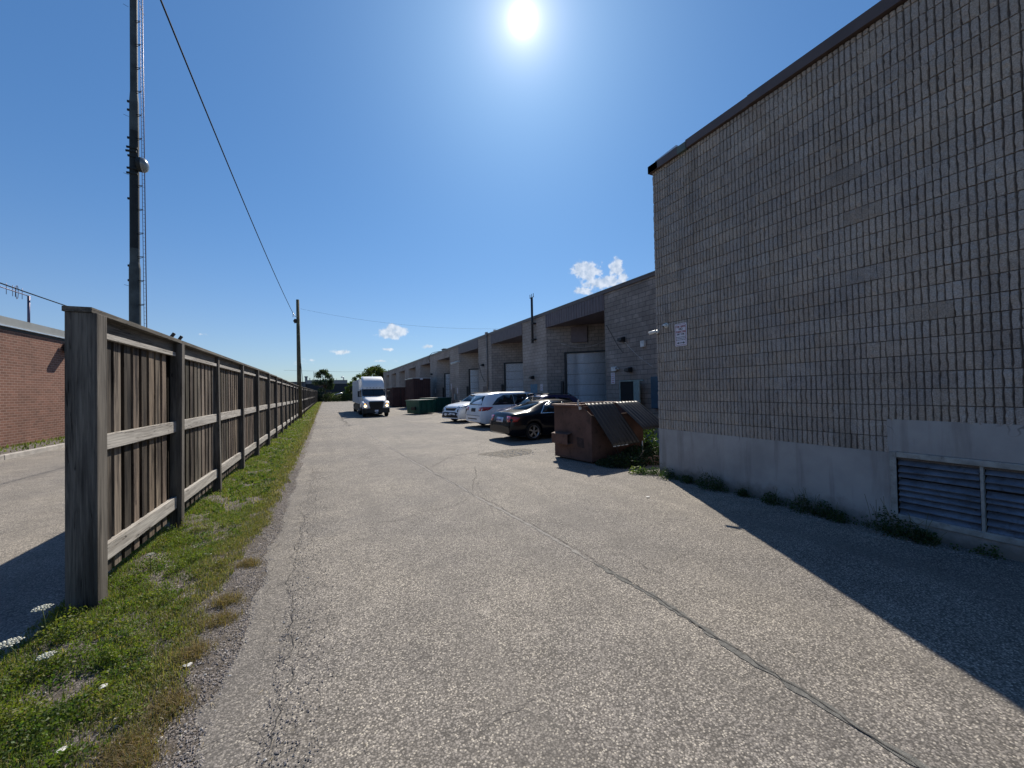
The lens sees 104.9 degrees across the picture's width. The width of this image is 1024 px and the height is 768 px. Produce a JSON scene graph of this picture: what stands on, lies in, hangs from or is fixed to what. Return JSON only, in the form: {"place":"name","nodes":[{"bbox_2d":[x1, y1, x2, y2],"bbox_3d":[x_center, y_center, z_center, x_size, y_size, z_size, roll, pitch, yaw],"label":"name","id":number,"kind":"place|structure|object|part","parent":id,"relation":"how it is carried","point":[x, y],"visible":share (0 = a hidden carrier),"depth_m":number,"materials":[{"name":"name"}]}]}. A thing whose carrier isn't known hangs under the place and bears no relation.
{"place":"outdoors","nodes":[
{"label":"outdoors","id":0,"kind":"place"},
{"bbox_2d":[0,438,64,454],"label":"grass strip","id":1,"kind":"object","parent":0,"point":[2,452],"depth_m":14.53,"materials":[{"name":"plant"}]},
{"bbox_2d":[0,315,64,447],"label":"brick building","id":2,"kind":"structure","parent":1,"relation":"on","point":[32,381],"depth_m":15.66,"materials":[{"name":"red brick"}]},
{"bbox_2d":[0,283,29,321],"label":"television antenna","id":3,"kind":"object","parent":2,"relation":"on","point":[28,308],"visible":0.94,"depth_m":16.74,"materials":[{"name":"metal"}]},
{"bbox_2d":[170,333,182,339],"bbox_3d":[-27.333,-2.886,32.083,0.424,2.348,2.303,-1,-1,-25],"label":"floodlight","id":4,"kind":"object","parent":2,"relation":"on","point":[174,334],"visible":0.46,"depth_m":31.45,"materials":[{"name":"metal"}]},
{"bbox_2d":[0,282,66,305],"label":"utility cable","id":5,"kind":"object","parent":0,"point":[32,294],"visible":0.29,"depth_m":16.64,"materials":[{"name":"black rubber"}]},
{"bbox_2d":[0,448,224,662],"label":"neighbour lot","id":6,"kind":"structure","parent":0,"point":[32,531],"depth_m":5.20,"materials":[{"name":"grey asphalt"}]},
{"bbox_2d":[0,401,321,767],"bbox_3d":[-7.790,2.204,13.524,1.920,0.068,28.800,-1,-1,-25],"label":"verge","id":7,"kind":"structure","parent":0,"point":[172,741],"depth_m":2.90,"materials":[{"name":"green plant"}]},
{"bbox_2d":[0,636,24,664],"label":"wild carrot","id":8,"kind":"object","parent":7,"relation":"on","point":[10,643],"visible":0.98,"depth_m":2.70,"materials":[{"name":"white plant"}]},
{"bbox_2d":[30,604,53,641],"bbox_3d":[-3.515,1.813,2.945,0.107,0.304,0.113,-1,-1,-25],"label":"wild carrot","id":9,"kind":"object","parent":7,"relation":"on","point":[43,607],"visible":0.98,"depth_m":2.94,"materials":[{"name":"white plant"}]},
{"bbox_2d":[35,650,56,672],"bbox_3d":[-3.091,1.870,2.612,0.088,0.164,0.092,-1,-1,-25],"label":"wild carrot","id":10,"kind":"object","parent":7,"relation":"on","point":[46,656],"visible":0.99,"depth_m":2.61,"materials":[{"name":"white plant"}]},
{"bbox_2d":[146,553,154,573],"bbox_3d":[-3.729,1.865,4.059,0.068,0.245,0.072,-1,-1,-25],"label":"wild carrot","id":11,"kind":"object","parent":7,"relation":"on","point":[150,555],"visible":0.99,"depth_m":4.05,"materials":[{"name":"white plant"}]},
{"bbox_2d":[43,454,312,763],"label":"pale chips","id":12,"kind":"object","parent":7,"relation":"on","point":[264,759],"visible":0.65,"depth_m":2.66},
{"bbox_2d":[65,467,364,767],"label":"loose gravel","id":13,"kind":"structure","parent":0,"point":[203,730],"depth_m":2.68,"materials":[{"name":"grey gravel"}]},
{"bbox_2d":[291,376,351,400],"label":"distant building","id":14,"kind":"structure","parent":0,"point":[340,386],"depth_m":101.84,"materials":[{"name":"metal"}]},
{"bbox_2d":[0,0,880,382],"label":"sky","id":15,"kind":"structure","parent":0,"point":[447,165],"materials":[{"name":"blue"}]},
{"bbox_2d":[194,401,1023,767],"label":"lane","id":16,"kind":"structure","parent":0,"point":[482,635],"depth_m":3.04,"materials":[{"name":"grey asphalt"}]},
{"bbox_2d":[51,477,366,767],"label":"straw","id":17,"kind":"object","parent":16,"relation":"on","point":[226,658],"visible":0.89,"depth_m":2.75,"materials":[{"name":"beige plant"}]},
{"bbox_2d":[262,502,304,767],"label":"lane crack","id":18,"kind":"object","parent":16,"relation":"on","point":[284,657],"visible":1,"depth_m":2.69,"materials":[{"name":"black asphalt"}]},
{"bbox_2d":[323,392,333,401],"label":"shrub","id":19,"kind":"object","parent":16,"relation":"on","point":[327,398],"visible":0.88,"depth_m":92.00,"materials":[{"name":"green plant"}]},
{"bbox_2d":[330,392,342,401],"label":"shrub","id":20,"kind":"object","parent":16,"relation":"on","point":[337,398],"visible":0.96,"depth_m":91.78,"materials":[{"name":"green plant"}]},
{"bbox_2d":[339,391,350,400],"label":"shrub","id":21,"kind":"object","parent":16,"relation":"on","point":[345,396],"visible":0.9,"depth_m":92.64,"materials":[{"name":"green plant"}]},
{"bbox_2d":[352,377,389,416],"bbox_3d":[-13.191,1.056,36.147,2.470,3.240,12.930,-1,-1,-25],"label":"delivery truck","id":22,"kind":"object","parent":16,"relation":"on","point":[369,394],"visible":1,"depth_m":32.02,"materials":[{"name":"white paint"}]},
{"bbox_2d":[386,387,405,405],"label":"steel container","id":23,"kind":"object","parent":16,"relation":"on","point":[396,397],"visible":0.72,"depth_m":50.26,"materials":[{"name":"brown metal"}]},
{"bbox_2d":[405,378,430,406],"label":"steel container","id":24,"kind":"object","parent":16,"relation":"on","point":[416,388],"visible":0.68,"depth_m":44.46,"materials":[{"name":"brown metal"}]},
{"bbox_2d":[405,399,434,413],"bbox_3d":[-7.814,1.903,33.568,1.800,1.135,1.880,-2,-1,37],"label":"green dumpster","id":25,"kind":"object","parent":16,"relation":"on","point":[419,406],"visible":1,"depth_m":33.01,"materials":[{"name":"paint"}]},
{"bbox_2d":[419,397,451,410],"bbox_3d":[-7.176,1.895,37.020,2.000,1.235,2.330,-2,-1,37],"label":"green dumpster","id":26,"kind":"object","parent":16,"relation":"on","point":[441,403],"visible":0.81,"depth_m":36.38,"materials":[{"name":"paint"}]},
{"bbox_2d":[442,392,486,421],"bbox_3d":[-2.113,1.407,25.087,2.220,1.758,4.608,-2,-1,45],"label":"parked suv","id":27,"kind":"object","parent":16,"relation":"on","point":[455,411],"visible":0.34,"depth_m":23.50,"materials":[{"name":"white paint"}]},
{"bbox_2d":[367,432,589,560],"bbox_3d":[-3.107,2.088,11.473,0.199,0.001,16.522,-1,-1,-28],"label":"lane seam","id":28,"kind":"object","parent":16,"relation":"on","point":[545,533],"visible":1,"depth_m":5.90,"materials":[{"name":"grey asphalt"}]},
{"bbox_2d":[466,391,536,424],"bbox_3d":[0.222,1.270,21.305,5.158,1.820,2.320,-1,-1,-30],"label":"parked minivan","id":29,"kind":"object","parent":16,"relation":"on","point":[482,408],"visible":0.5,"depth_m":19.87,"materials":[{"name":"white paint"}]},
{"bbox_3d":[-1.785,0.831,20.146,0.343,0.463,1.521,-1,-1,-30],"label":"rear window","id":30,"kind":"part","parent":29,"relation":"part of","materials":[{"name":"grey glass"}]},
{"bbox_3d":[-0.487,0.787,19.910,1.280,0.512,0.219,-1,-1,-30],"label":"side window","id":31,"kind":"part","parent":29,"relation":"part of","materials":[{"name":"black glass"}]},
{"bbox_3d":[0.439,0.770,20.456,0.830,0.527,0.225,-1,-1,-30],"label":"side window","id":32,"kind":"part","parent":29,"relation":"part of","materials":[{"name":"black glass"}]},
{"bbox_2d":[480,449,531,456],"bbox_3d":[-0.029,2.030,11.625,1.689,0.001,1.134,0,-1,-38],"label":"dirt patch","id":33,"kind":"object","parent":16,"relation":"on","point":[504,453],"visible":1,"depth_m":11.59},
{"bbox_2d":[383,271,659,433],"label":"warehouse building","id":34,"kind":"structure","parent":16,"relation":"on","point":[517,358],"depth_m":22.86,"materials":[{"name":"grey brick"}]},
{"bbox_2d":[446,374,449,396],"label":"overhead door","id":35,"kind":"structure","parent":34,"relation":"in","point":[447,383],"depth_m":46.41,"materials":[{"name":"grey metal"}]},
{"bbox_2d":[452,388,454,402],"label":"door","id":36,"kind":"structure","parent":34,"relation":"in","point":[453,389],"depth_m":40.74,"materials":[{"name":"paint"}]},
{"bbox_2d":[470,370,478,393],"bbox_3d":[-2.883,0.415,38.144,2.520,3.668,0.060,-1,-1,20],"label":"overhead door","id":37,"kind":"structure","parent":34,"relation":"in","point":[476,373],"depth_m":38.39,"materials":[{"name":"grey metal"}]},
{"bbox_2d":[485,332,487,390],"bbox_3d":[-2.022,-0.959,31.969,0.160,6.500,0.300,-1,-1,-25],"label":"downpipe","id":38,"kind":"object","parent":34,"relation":"attached to","point":[486,359],"visible":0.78,"depth_m":31.94,"materials":[{"name":"grey metal"}]},
{"bbox_2d":[506,363,522,391],"bbox_3d":[0.728,0.224,30.484,2.520,3.668,0.060,-1,-1,20],"label":"overhead door","id":39,"kind":"structure","parent":34,"relation":"in","point":[520,370],"depth_m":30.63,"materials":[{"name":"grey metal"}]},
{"bbox_2d":[530,384,536,392],"bbox_3d":[1.413,1.114,24.928,0.040,2.200,0.870,-1,-1,-25],"label":"door","id":40,"kind":"structure","parent":34,"relation":"in","point":[533,386],"depth_m":24.96,"materials":[{"name":"blue paint"}]},
{"bbox_2d":[531,293,536,342],"bbox_3d":[1.316,-4.105,24.675,0.275,3.070,0.480,-1,-1,-25],"label":"vent stack","id":41,"kind":"object","parent":34,"relation":"attached to","point":[532,332],"visible":1,"depth_m":24.59,"materials":[{"name":"black paint"}]},
{"bbox_2d":[567,352,606,401],"bbox_3d":[4.428,0.029,22.635,2.520,3.668,0.060,-1,-1,20],"label":"overhead door","id":42,"kind":"structure","parent":34,"relation":"in","point":[570,387],"depth_m":22.64,"materials":[{"name":"grey metal"}]},
{"bbox_2d":[611,373,614,383],"bbox_3d":[4.632,-0.268,18.037,0.021,0.500,0.260,-1,-1,-25],"label":"wall notice","id":43,"kind":"object","parent":34,"relation":"attached to","point":[612,378],"depth_m":18.05,"materials":[{"name":"white"}]},
{"bbox_2d":[617,337,624,341],"bbox_3d":[4.816,-1.962,17.303,0.278,0.217,0.260,-1,-1,-25],"label":"security light","id":44,"kind":"object","parent":34,"relation":"attached to","point":[621,339],"visible":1,"depth_m":17.21,"materials":[{"name":"black plastic"}]},
{"bbox_2d":[624,367,631,371],"bbox_3d":[5.013,-0.612,16.920,0.278,0.217,0.260,-1,-1,-25],"label":"security light","id":45,"kind":"object","parent":34,"relation":"attached to","point":[628,369],"visible":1,"depth_m":16.82,"materials":[{"name":"black plastic"}]},
{"bbox_2d":[633,381,640,402],"bbox_3d":[5.181,0.936,16.397,0.112,2.100,0.840,-1,-1,2],"label":"door","id":46,"kind":"structure","parent":34,"relation":"in","point":[636,384],"depth_m":16.35,"materials":[{"name":"grey paint"}]},
{"bbox_2d":[640,340,645,346],"bbox_3d":[5.407,-1.661,16.248,0.120,0.260,0.220,-1,-1,-25],"label":"junction box","id":47,"kind":"object","parent":34,"relation":"attached to","point":[643,343],"visible":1,"depth_m":16.16,"materials":[{"name":"plastic"}]},
{"bbox_2d":[651,376,658,407],"bbox_3d":[5.713,0.332,15.535,0.220,1.250,0.400,-1,-1,-25],"label":"electric box","id":48,"kind":"object","parent":34,"relation":"attached to","point":[654,392],"visible":0.54,"depth_m":15.49,"materials":[{"name":"grey metal"}]},
{"bbox_2d":[490,399,574,439],"bbox_3d":[1.606,1.334,15.829,4.840,1.467,2.120,-1,-1,-29],"label":"parked sedan","id":49,"kind":"object","parent":16,"relation":"on","point":[532,420],"visible":0.63,"depth_m":14.54,"materials":[{"name":"black paint"}]},
{"bbox_3d":[0.531,0.834,15.240,0.806,0.274,1.200,-1,-1,-29],"label":"rear window","id":50,"kind":"part","parent":49,"relation":"part of","materials":[{"name":"grey glass"}]},
{"bbox_3d":[1.473,0.876,14.931,0.940,0.382,0.280,-1,-1,-29],"label":"side window","id":51,"kind":"part","parent":49,"relation":"part of","materials":[{"name":"black glass"}]},
{"bbox_2d":[490,393,579,422],"bbox_3d":[1.305,1.289,18.939,4.558,1.667,2.180,-1,-1,-30],"label":"parked hatchback","id":52,"kind":"object","parent":16,"relation":"on","point":[569,397],"visible":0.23,"depth_m":18.76,"materials":[{"name":"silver paint"}]},
{"bbox_3d":[2.590,0.834,18.770,1.000,0.442,0.213,-1,-1,-30],"label":"side window","id":53,"kind":"part","parent":52,"relation":"part of","materials":[{"name":"black glass"}]},
{"bbox_2d":[552,400,658,461],"bbox_3d":[2.531,1.160,10.468,2.245,1.530,2.146,0,-1,-35],"label":"dumpster","id":54,"kind":"object","parent":16,"relation":"on","point":[590,431],"visible":0.99,"depth_m":10.04,"materials":[{"name":"brown paint"}]},
{"bbox_2d":[595,428,659,468],"bbox_3d":[3.347,1.425,10.097,1.314,1.096,2.990,-2,-1,41],"label":"creeper bush","id":55,"kind":"object","parent":16,"relation":"on","point":[649,449],"visible":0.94,"depth_m":9.39,"materials":[{"name":"green plant"}]},
{"bbox_2d":[615,455,659,464],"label":"weeds","id":56,"kind":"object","parent":16,"relation":"on","point":[647,459],"depth_m":9.46,"materials":[{"name":"green plant"}]},
{"bbox_2d":[628,465,647,473],"bbox_3d":[2.712,1.844,8.471,0.425,0.196,0.206,-1,-1,-3],"label":"leafy sprig","id":57,"kind":"object","parent":16,"relation":"on","point":[633,469],"visible":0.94,"depth_m":8.47,"materials":[{"name":"green plant"}]},
{"bbox_2d":[390,447,919,767],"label":"lane crack","id":58,"kind":"object","parent":16,"relation":"on","point":[733,646],"visible":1,"depth_m":2.64,"materials":[{"name":"black asphalt"}]},
{"bbox_2d":[593,562,928,767],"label":"lane seam","id":59,"kind":"object","parent":16,"relation":"on","point":[795,689],"visible":1,"depth_m":2.42,"materials":[{"name":"grey asphalt"}]},
{"bbox_2d":[653,462,946,547],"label":"weed stalks","id":60,"kind":"object","parent":16,"relation":"on","point":[846,513],"visible":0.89,"depth_m":4.91,"materials":[{"name":"green plant"}]},
{"bbox_2d":[636,467,1005,559],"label":"wall weeds","id":61,"kind":"object","parent":16,"relation":"on","point":[918,533],"depth_m":5.31,"materials":[{"name":"green plant"}]},
{"bbox_2d":[657,477,1017,569],"bbox_3d":[3.909,1.861,6.007,0.459,0.014,4.788,-1,-1,-25],"label":"wall debris","id":62,"kind":"object","parent":16,"relation":"on","point":[852,527],"depth_m":4.96,"materials":[{"name":"gravel"}]},
{"label":"ground","id":63,"kind":"structure","parent":0,"visible":0},
{"bbox_2d":[0,443,64,460],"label":"kerb","id":64,"kind":"structure","parent":63,"relation":"on","point":[28,452],"depth_m":13.31,"materials":[{"name":"concrete"}]},
{"bbox_2d":[124,0,149,326],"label":"telecom tower","id":65,"kind":"structure","parent":63,"relation":"on","point":[137,164],"depth_m":32.12,"materials":[{"name":"metal"}]},
{"bbox_2d":[62,306,317,614],"bbox_3d":[-24.640,1.909,47.739,0.246,2.949,98.120,-1,-1,-25],"label":"wooden fence","id":66,"kind":"object","parent":63,"relation":"on","point":[161,429],"visible":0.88,"depth_m":4.54,"materials":[{"name":"brown wood"}]},
{"bbox_2d":[317,392,324,401],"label":"shrub","id":67,"kind":"object","parent":63,"relation":"on","point":[320,397],"visible":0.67,"depth_m":90.36,"materials":[{"name":"green plant"}]},
{"bbox_2d":[311,369,334,400],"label":"leafy tree","id":68,"kind":"object","parent":63,"relation":"on","point":[328,384],"visible":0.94,"depth_m":93.18,"materials":[{"name":"green plant"}]},
{"bbox_2d":[344,381,353,396],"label":"leafy tree","id":69,"kind":"object","parent":63,"relation":"on","point":[349,384],"visible":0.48,"depth_m":94.93,"materials":[{"name":"green plant"}]},
{"bbox_2d":[351,374,359,380],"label":"leafy tree","id":70,"kind":"object","parent":63,"relation":"on","point":[354,378],"visible":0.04,"depth_m":109.94,"materials":[{"name":"green plant"}]},
{"bbox_2d":[359,365,388,379],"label":"leafy tree","id":71,"kind":"object","parent":63,"relation":"on","point":[375,371],"visible":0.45,"depth_m":105.28,"materials":[{"name":"green plant"}]},
{"bbox_2d":[648,0,1023,562],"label":"block building","id":72,"kind":"structure","parent":63,"relation":"on","point":[838,218],"depth_m":5.23,"materials":[{"name":"grey brick"}]},
{"bbox_2d":[648,330,658,334],"bbox_3d":[3.002,-1.098,8.354,0.206,0.110,0.113,-1,-1,10],"label":"bullet camera","id":73,"kind":"object","parent":72,"relation":"attached to","point":[653,332],"visible":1,"depth_m":8.33,"materials":[{"name":"white plastic"}]},
{"bbox_2d":[675,322,686,346],"bbox_3d":[3.347,-0.978,7.800,0.010,0.450,0.285,-1,-1,-25],"label":"parking sign","id":74,"kind":"object","parent":72,"relation":"attached to","point":[680,334],"visible":1,"depth_m":7.79,"materials":[{"name":"white"}]},
{"bbox_2d":[889,451,1023,546],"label":"louvre vent","id":75,"kind":"object","parent":72,"relation":"attached to","point":[985,500],"visible":0.97,"depth_m":4.40,"materials":[{"name":"grey metal"}]},
{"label":"verge","id":76,"kind":"structure","parent":0,"visible":0},
{"bbox_2d":[293,299,304,417],"bbox_3d":[-15.998,-1.708,29.588,0.388,9.272,0.911,-2,-1,37],"label":"utility pole","id":77,"kind":"object","parent":76,"relation":"on","point":[297,322],"visible":0.88,"depth_m":29.46,"materials":[{"name":"brown wood"}]},
{"bbox_2d":[160,0,292,312],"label":"overhead wire","id":78,"kind":"object","parent":77,"relation":"attached to","point":[212,126],"visible":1,"depth_m":9.83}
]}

